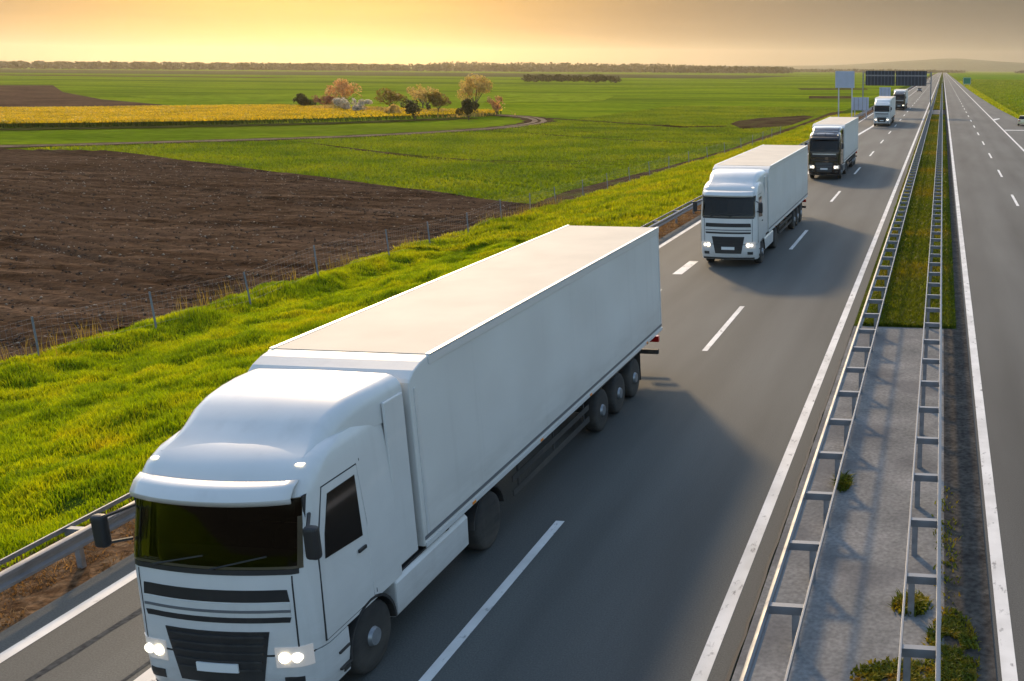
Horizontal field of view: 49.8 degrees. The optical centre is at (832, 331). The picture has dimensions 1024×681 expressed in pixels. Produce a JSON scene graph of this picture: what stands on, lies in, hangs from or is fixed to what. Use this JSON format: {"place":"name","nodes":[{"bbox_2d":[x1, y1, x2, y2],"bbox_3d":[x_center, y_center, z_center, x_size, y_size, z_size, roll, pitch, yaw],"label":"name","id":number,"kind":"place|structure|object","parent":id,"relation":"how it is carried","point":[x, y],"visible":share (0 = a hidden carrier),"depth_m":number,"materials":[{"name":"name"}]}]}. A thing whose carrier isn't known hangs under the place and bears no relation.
{"place":"outdoors","nodes":[
{"label":"outdoors","id":0,"kind":"place"},
{"bbox_2d":[0,85,171,106],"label":"brown field","id":1,"kind":"structure","parent":0,"point":[30,95],"depth_m":278.56,"materials":[{"name":"brown soil"}]},
{"bbox_2d":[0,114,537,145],"bbox_3d":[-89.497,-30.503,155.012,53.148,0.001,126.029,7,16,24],"label":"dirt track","id":2,"kind":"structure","parent":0,"point":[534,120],"depth_m":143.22,"materials":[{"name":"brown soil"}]},
{"bbox_2d":[0,148,542,360],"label":"ploughed field","id":3,"kind":"structure","parent":0,"point":[36,161],"depth_m":60.78,"materials":[{"name":"soil"}]},
{"bbox_2d":[0,155,518,356],"bbox_3d":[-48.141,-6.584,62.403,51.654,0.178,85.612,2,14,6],"label":"soil clods","id":4,"kind":"object","parent":3,"relation":"on","point":[102,291],"visible":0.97,"depth_m":63.59,"materials":[{"name":"brown soil"}]},
{"bbox_2d":[0,114,546,146],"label":"dirt track","id":5,"kind":"structure","parent":0,"point":[542,120],"depth_m":141.23,"materials":[{"name":"brown soil"}]},
{"bbox_2d":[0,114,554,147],"bbox_3d":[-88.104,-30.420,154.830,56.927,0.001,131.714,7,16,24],"label":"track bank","id":6,"kind":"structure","parent":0,"point":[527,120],"depth_m":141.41,"materials":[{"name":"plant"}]},
{"bbox_2d":[0,73,936,632],"bbox_3d":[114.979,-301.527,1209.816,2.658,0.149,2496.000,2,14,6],"label":"roadside soil","id":7,"kind":"structure","parent":0,"point":[36,599],"depth_m":16.96,"materials":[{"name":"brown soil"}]},
{"bbox_2d":[0,86,913,592],"bbox_3d":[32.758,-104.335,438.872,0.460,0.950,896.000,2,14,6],"label":"guard rail","id":8,"kind":"object","parent":7,"relation":"on","point":[78,538],"visible":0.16,"depth_m":16.81,"materials":[{"name":"metal"}]},
{"bbox_2d":[0,73,941,680],"bbox_3d":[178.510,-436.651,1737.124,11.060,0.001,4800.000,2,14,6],"label":"road","id":9,"kind":"structure","parent":0,"point":[652,493],"depth_m":19.92,"materials":[{"name":"grey asphalt"}]},
{"bbox_2d":[25,608,141,680],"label":"tyre mark","id":10,"kind":"object","parent":9,"relation":"on","point":[64,658],"visible":0.15,"depth_m":14.85,"materials":[{"name":"grey asphalt"}]},
{"bbox_2d":[121,660,149,680],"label":"tyre mark","id":11,"kind":"object","parent":9,"relation":"on","point":[137,670],"visible":0.06,"depth_m":14.29,"materials":[{"name":"grey asphalt"}]},
{"bbox_2d":[90,225,662,680],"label":"articulated truck","id":12,"kind":"object","parent":9,"relation":"on","point":[320,503],"visible":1,"depth_m":14.55,"materials":[{"name":"white paint"}]},
{"bbox_2d":[134,171,808,680],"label":"merge dashes","id":13,"kind":"object","parent":9,"relation":"on","point":[148,675],"visible":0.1,"depth_m":14.27,"materials":[{"name":"paint"}]},
{"bbox_2d":[419,85,929,680],"bbox_3d":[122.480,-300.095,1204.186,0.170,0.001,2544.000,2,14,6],"label":"lane dashes","id":14,"kind":"object","parent":9,"relation":"on","point":[481,613],"visible":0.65,"depth_m":16.58,"materials":[{"name":"paint"}]},
{"bbox_2d":[693,144,807,262],"bbox_3d":[-3.587,-6.679,50.895,2.980,4.022,16.609,2,14,6],"label":"articulated truck","id":15,"kind":"object","parent":9,"relation":"on","point":[752,199],"visible":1,"depth_m":44.00,"materials":[{"name":"white paint"}]},
{"bbox_2d":[726,318,855,680],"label":"tar joint","id":16,"kind":"object","parent":9,"relation":"on","point":[756,601],"visible":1,"depth_m":18.21,"materials":[{"name":"black asphalt"}]},
{"bbox_2d":[805,117,858,177],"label":"articulated truck","id":17,"kind":"object","parent":9,"relation":"on","point":[833,145],"visible":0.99,"depth_m":78.05,"materials":[{"name":"black paint"}]},
{"bbox_2d":[872,96,895,125],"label":"articulated truck","id":18,"kind":"object","parent":9,"relation":"on","point":[884,109],"visible":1,"depth_m":152.13,"materials":[{"name":"white paint"}]},
{"bbox_2d":[858,93,912,134],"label":"merge line","id":19,"kind":"object","parent":9,"relation":"on","point":[869,127],"visible":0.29,"depth_m":144.04,"materials":[{"name":"paint"}]},
{"bbox_2d":[894,89,907,109],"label":"articulated truck","id":20,"kind":"object","parent":9,"relation":"on","point":[901,95],"visible":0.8,"depth_m":213.75,"materials":[{"name":"white paint"}]},
{"bbox_2d":[0,66,1023,680],"bbox_3d":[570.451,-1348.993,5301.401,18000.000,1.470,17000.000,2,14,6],"label":"ground","id":21,"kind":"structure","parent":0,"point":[108,86],"depth_m":356.21,"materials":[{"name":"green plant"}]},
{"bbox_2d":[0,117,478,129],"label":"field margin","id":22,"kind":"object","parent":21,"relation":"on","point":[175,126],"visible":0.99,"depth_m":167.75,"materials":[{"name":"plant"}]},
{"bbox_2d":[0,105,501,127],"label":"oilseed stems","id":23,"kind":"object","parent":21,"relation":"on","point":[69,124],"visible":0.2,"depth_m":171.24,"materials":[{"name":"green plant"}]},
{"bbox_2d":[0,104,501,123],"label":"oilseed bloom","id":24,"kind":"object","parent":23,"relation":"on","point":[91,114],"visible":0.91,"depth_m":191.18,"materials":[{"name":"yellow plant"}]},
{"bbox_2d":[0,195,564,360],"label":"tall stems","id":25,"kind":"object","parent":21,"relation":"on","point":[208,303],"visible":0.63,"depth_m":41.19,"materials":[{"name":"green plant"}]},
{"bbox_2d":[292,93,316,105],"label":"bush","id":26,"kind":"object","parent":21,"relation":"on","point":[301,99],"visible":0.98,"depth_m":229.18,"materials":[{"name":"green plant"}]},
{"bbox_2d":[311,94,335,104],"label":"bush","id":27,"kind":"object","parent":21,"relation":"on","point":[327,99],"visible":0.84,"depth_m":225.90,"materials":[{"name":"brown plant"}]},
{"bbox_2d":[325,78,361,100],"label":"blossom tree","id":28,"kind":"object","parent":21,"relation":"on","point":[343,87],"visible":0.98,"depth_m":224.37,"materials":[{"name":"orange plant"}]},
{"bbox_2d":[332,97,356,108],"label":"blossom bush","id":29,"kind":"object","parent":21,"relation":"on","point":[338,101],"visible":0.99,"depth_m":211.00,"materials":[{"name":"white plant"}]},
{"bbox_2d":[352,99,372,110],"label":"blossom bush","id":30,"kind":"object","parent":21,"relation":"on","point":[359,106],"visible":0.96,"depth_m":207.46,"materials":[{"name":"white plant"}]},
{"bbox_2d":[135,93,617,103],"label":"bright crop band","id":31,"kind":"object","parent":21,"relation":"on","point":[288,98],"visible":0.7,"depth_m":317.65,"materials":[{"name":"plant"}]},
{"bbox_2d":[373,88,407,105],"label":"tree","id":32,"kind":"object","parent":21,"relation":"on","point":[391,97],"visible":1,"depth_m":217.06,"materials":[{"name":"brown plant"}]},
{"bbox_2d":[2,126,780,361],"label":"wire fence","id":33,"kind":"object","parent":21,"relation":"on","point":[34,330],"visible":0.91,"depth_m":45.52,"materials":[{"name":"grey metal"}]},
{"bbox_2d":[383,104,401,113],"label":"bush","id":34,"kind":"object","parent":21,"relation":"on","point":[391,108],"visible":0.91,"depth_m":198.41,"materials":[{"name":"yellow plant"}]},
{"bbox_2d":[0,69,786,78],"bbox_3d":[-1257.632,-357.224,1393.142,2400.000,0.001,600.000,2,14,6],"label":"olive band","id":35,"kind":"object","parent":21,"relation":"on","point":[347,73],"visible":1,"depth_m":1254.66,"materials":[{"name":"green plant"}]},
{"bbox_2d":[0,60,787,73],"bbox_3d":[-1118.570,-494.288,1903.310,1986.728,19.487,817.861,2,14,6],"label":"treeline","id":36,"kind":"object","parent":21,"relation":"on","point":[289,66],"visible":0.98,"depth_m":1969.64,"materials":[{"name":"green plant"}]},
{"bbox_2d":[308,103,515,117],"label":"undergrowth","id":37,"kind":"object","parent":21,"relation":"on","point":[478,114],"visible":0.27,"depth_m":211.08,"materials":[{"name":"plant"}]},
{"bbox_2d":[400,99,430,119],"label":"bush","id":38,"kind":"object","parent":21,"relation":"on","point":[411,107],"visible":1,"depth_m":186.81,"materials":[{"name":"green plant"}]},
{"bbox_2d":[406,84,431,108],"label":"tree","id":39,"kind":"object","parent":21,"relation":"on","point":[420,89],"visible":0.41,"depth_m":221.84,"materials":[{"name":"beige plant"}]},
{"bbox_2d":[410,88,440,107],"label":"tree","id":40,"kind":"object","parent":21,"relation":"on","point":[419,95],"visible":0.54,"depth_m":217.90,"materials":[{"name":"beige plant"}]},
{"bbox_2d":[28,105,840,203],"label":"young crop","id":41,"kind":"object","parent":21,"relation":"on","point":[413,143],"visible":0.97,"depth_m":119.42,"materials":[{"name":"green plant"}]},
{"bbox_2d":[423,91,451,110],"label":"tree","id":42,"kind":"object","parent":21,"relation":"on","point":[434,98],"visible":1,"depth_m":206.51,"materials":[{"name":"brown plant"}]},
{"bbox_2d":[299,141,621,169],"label":"tractor line","id":43,"kind":"object","parent":21,"relation":"on","point":[437,157],"visible":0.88,"depth_m":115.21,"materials":[{"name":"green plant"}]},
{"bbox_2d":[0,74,933,570],"bbox_3d":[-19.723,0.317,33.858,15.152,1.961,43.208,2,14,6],"label":"verge grass","id":44,"kind":"structure","parent":21,"relation":"on","point":[67,408],"depth_m":30.38,"materials":[{"name":"green plant"}]},
{"bbox_2d":[455,98,479,119],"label":"bush","id":45,"kind":"object","parent":21,"relation":"on","point":[468,106],"visible":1,"depth_m":191.16,"materials":[{"name":"green plant"}]},
{"bbox_2d":[320,144,621,164],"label":"tractor line","id":46,"kind":"object","parent":21,"relation":"on","point":[457,158],"visible":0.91,"depth_m":110.67,"materials":[{"name":"green plant"}]},
{"bbox_2d":[457,73,493,103],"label":"tall tree","id":47,"kind":"object","parent":21,"relation":"on","point":[478,83],"visible":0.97,"depth_m":208.66,"materials":[{"name":"beige plant"}]},
{"bbox_2d":[341,147,610,161],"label":"tractor line","id":48,"kind":"object","parent":21,"relation":"on","point":[466,159],"visible":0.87,"depth_m":109.56,"materials":[{"name":"green plant"}]},
{"bbox_2d":[487,96,504,115],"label":"bush","id":49,"kind":"object","parent":21,"relation":"on","point":[496,105],"visible":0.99,"depth_m":207.97,"materials":[{"name":"plant"}]},
{"bbox_2d":[359,150,685,161],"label":"tractor line","id":50,"kind":"object","parent":21,"relation":"on","point":[505,161],"visible":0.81,"depth_m":109.91,"materials":[{"name":"green plant"}]},
{"bbox_2d":[521,73,621,82],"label":"hedgerow","id":51,"kind":"object","parent":21,"relation":"on","point":[596,78],"visible":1,"depth_m":674.87,"materials":[{"name":"green plant"}]},
{"bbox_2d":[453,128,736,144],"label":"tractor line","id":52,"kind":"object","parent":21,"relation":"on","point":[591,137],"visible":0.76,"depth_m":143.51,"materials":[{"name":"green plant"}]},
{"bbox_2d":[428,61,767,72],"bbox_3d":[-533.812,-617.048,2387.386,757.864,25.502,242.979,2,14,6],"label":"treeline","id":53,"kind":"object","parent":21,"relation":"on","point":[561,63],"visible":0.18,"depth_m":2359.28,"materials":[{"name":"green plant"}]},
{"bbox_2d":[303,83,893,87],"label":"green band","id":54,"kind":"object","parent":21,"relation":"on","point":[605,85],"visible":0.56,"depth_m":553.46,"materials":[{"name":"green plant"}]},
{"bbox_2d":[550,118,723,127],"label":"dark field furrow","id":55,"kind":"structure","parent":21,"relation":"on","point":[678,126],"depth_m":177.37,"materials":[{"name":"brown soil"}]},
{"bbox_2d":[518,110,845,214],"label":"field edge","id":56,"kind":"object","parent":21,"relation":"on","point":[571,194],"visible":0.52,"depth_m":90.45,"materials":[{"name":"green plant"}]},
{"bbox_2d":[731,116,813,128],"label":"earth patch","id":57,"kind":"object","parent":21,"relation":"on","point":[767,122],"visible":0.79,"depth_m":190.25,"materials":[{"name":"brown soil"}]},
{"bbox_2d":[809,96,850,98],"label":"earth patch","id":58,"kind":"object","parent":21,"relation":"on","point":[833,97],"visible":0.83,"depth_m":359.61,"materials":[{"name":"brown soil"}]},
{"bbox_2d":[835,71,854,116],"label":"road sign","id":59,"kind":"object","parent":21,"relation":"on","point":[844,79],"visible":0.87,"depth_m":156.04,"materials":[{"name":"metal"}]},
{"bbox_2d":[852,97,868,117],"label":"road sign","id":60,"kind":"object","parent":21,"relation":"on","point":[860,103],"visible":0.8,"depth_m":176.21,"materials":[{"name":"metal"}]},
{"bbox_2d":[793,68,967,72],"bbox_3d":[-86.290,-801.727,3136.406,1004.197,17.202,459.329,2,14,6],"label":"treeline","id":61,"kind":"object","parent":21,"relation":"on","point":[862,70],"visible":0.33,"depth_m":3168.94,"materials":[{"name":"green plant"}]},
{"bbox_2d":[879,87,890,95],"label":"road sign","id":62,"kind":"object","parent":21,"relation":"on","point":[884,91],"visible":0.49,"depth_m":253.19,"materials":[{"name":"metal"}]},
{"bbox_2d":[862,71,931,115],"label":"sign gantry","id":63,"kind":"object","parent":21,"relation":"on","point":[903,78],"visible":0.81,"depth_m":184.19,"materials":[{"name":"grey metal"}]},
{"bbox_2d":[943,73,1023,680],"bbox_3d":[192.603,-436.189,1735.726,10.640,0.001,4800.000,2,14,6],"label":"road opposite","id":64,"kind":"structure","parent":21,"relation":"on","point":[992,216],"depth_m":38.17,"materials":[{"name":"asphalt"}]},
{"bbox_2d":[943,77,996,680],"bbox_3d":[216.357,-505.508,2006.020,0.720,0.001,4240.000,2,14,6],"label":"median edge","id":65,"kind":"object","parent":64,"relation":"on","point":[961,482],"visible":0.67,"depth_m":20.38,"materials":[{"name":"concrete"}]},
{"bbox_2d":[943,75,1017,680],"bbox_3d":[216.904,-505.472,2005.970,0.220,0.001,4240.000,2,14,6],"label":"edge line","id":66,"kind":"object","parent":64,"relation":"on","point":[1006,651],"visible":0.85,"depth_m":20.08,"materials":[{"name":"paint"}]},
{"bbox_2d":[950,83,1018,205],"bbox_3d":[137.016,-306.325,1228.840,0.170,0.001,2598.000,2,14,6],"label":"lane dashes","id":67,"kind":"object","parent":64,"relation":"on","point":[1015,201],"visible":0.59,"depth_m":84.82,"materials":[{"name":"paint"}]},
{"bbox_2d":[946,73,1023,150],"bbox_3d":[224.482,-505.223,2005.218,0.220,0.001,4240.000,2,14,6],"label":"edge line","id":68,"kind":"object","parent":64,"relation":"on","point":[990,117],"visible":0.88,"depth_m":169.14,"materials":[{"name":"paint"}]},
{"bbox_2d":[961,79,1023,114],"bbox_3d":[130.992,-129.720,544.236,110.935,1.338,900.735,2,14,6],"label":"crop","id":69,"kind":"object","parent":21,"relation":"on","point":[984,86],"visible":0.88,"depth_m":466.49,"materials":[{"name":"green plant"}]},
{"bbox_2d":[969,90,1023,131],"bbox_3d":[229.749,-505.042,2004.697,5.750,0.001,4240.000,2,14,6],"label":"exit lane","id":70,"kind":"structure","parent":21,"relation":"on","point":[1012,119],"depth_m":184.10,"materials":[{"name":"grey asphalt"}]},
{"bbox_2d":[1018,115,1023,125],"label":"car","id":71,"kind":"object","parent":70,"relation":"on","point":[1021,119],"visible":1,"depth_m":156.38,"materials":[{"name":"beige paint"}]},
{"bbox_2d":[0,0,1023,65],"label":"sky","id":72,"kind":"structure","parent":0,"point":[677,32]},
{"bbox_2d":[390,113,858,252],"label":"verge grass","id":73,"kind":"structure","parent":0,"point":[637,202],"depth_m":65.44,"materials":[{"name":"green plant"}]},
{"bbox_2d":[797,88,867,89],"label":"ditch","id":74,"kind":"object","parent":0,"point":[831,88],"visible":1,"depth_m":519.15,"materials":[{"name":"green plant"}]},
{"bbox_2d":[731,326,943,680],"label":"median paving","id":75,"kind":"structure","parent":0,"point":[851,619],"depth_m":18.62,"materials":[{"name":"concrete"}]},
{"bbox_2d":[739,83,938,680],"bbox_3d":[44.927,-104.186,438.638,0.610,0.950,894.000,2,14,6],"label":"guard rail","id":76,"kind":"object","parent":75,"relation":"on","point":[772,606],"visible":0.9,"depth_m":20.51,"materials":[{"name":"metal"}]},
{"bbox_2d":[829,469,981,680],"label":"median weeds","id":77,"kind":"object","parent":75,"relation":"on","point":[953,626],"visible":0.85,"depth_m":14.93,"materials":[{"name":"green plant"}]},
{"bbox_2d":[897,84,942,680],"bbox_3d":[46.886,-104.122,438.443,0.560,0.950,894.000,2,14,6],"label":"guard rail","id":78,"kind":"object","parent":75,"relation":"on","point":[907,652],"visible":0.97,"depth_m":19.73,"materials":[{"name":"metal"}]},
{"bbox_2d":[671,59,1023,71],"bbox_3d":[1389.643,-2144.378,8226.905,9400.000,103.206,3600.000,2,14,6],"label":"hills","id":79,"kind":"structure","parent":0,"point":[970,65],"depth_m":7113.25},
{"bbox_2d":[854,114,956,328],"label":"median grass","id":80,"kind":"structure","parent":0,"point":[909,318],"depth_m":46.22,"materials":[{"name":"green plant"}]},
{"bbox_2d":[928,110,939,113],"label":"median paving","id":81,"kind":"structure","parent":0,"point":[935,111],"depth_m":202.87,"materials":[{"name":"concrete"}]},
{"bbox_2d":[929,88,944,109],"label":"median grass","id":82,"kind":"structure","parent":0,"point":[937,102],"depth_m":271.20,"materials":[{"name":"green plant"}]},
{"bbox_2d":[937,73,943,91],"bbox_3d":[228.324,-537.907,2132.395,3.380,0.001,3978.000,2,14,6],"label":"median ground","id":83,"kind":"structure","parent":0,"point":[940,82],"depth_m":683.45,"materials":[{"name":"green plant"}]},
{"bbox_2d":[952,74,1023,107],"bbox_3d":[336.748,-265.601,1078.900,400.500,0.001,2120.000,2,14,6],"label":"field","id":84,"kind":"structure","parent":0,"point":[1001,77],"depth_m":1292.69,"materials":[{"name":"green plant"}]},
{"bbox_3d":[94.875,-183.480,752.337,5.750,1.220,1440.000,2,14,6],"label":"right verge","id":85,"kind":"structure","parent":0,"visible":0},
{"bbox_2d":[963,78,970,84],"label":"road sign","id":86,"kind":"object","parent":85,"relation":"on","point":[966,80],"visible":0.88,"depth_m":539.64,"materials":[{"name":"teal metal"}]},
{"bbox_2d":[958,81,1019,118],"bbox_3d":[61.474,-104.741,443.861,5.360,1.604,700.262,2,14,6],"label":"verge grass","id":87,"kind":"structure","parent":85,"relation":"on","point":[996,104],"depth_m":284.27,"materials":[{"name":"green plant"}]}
]}

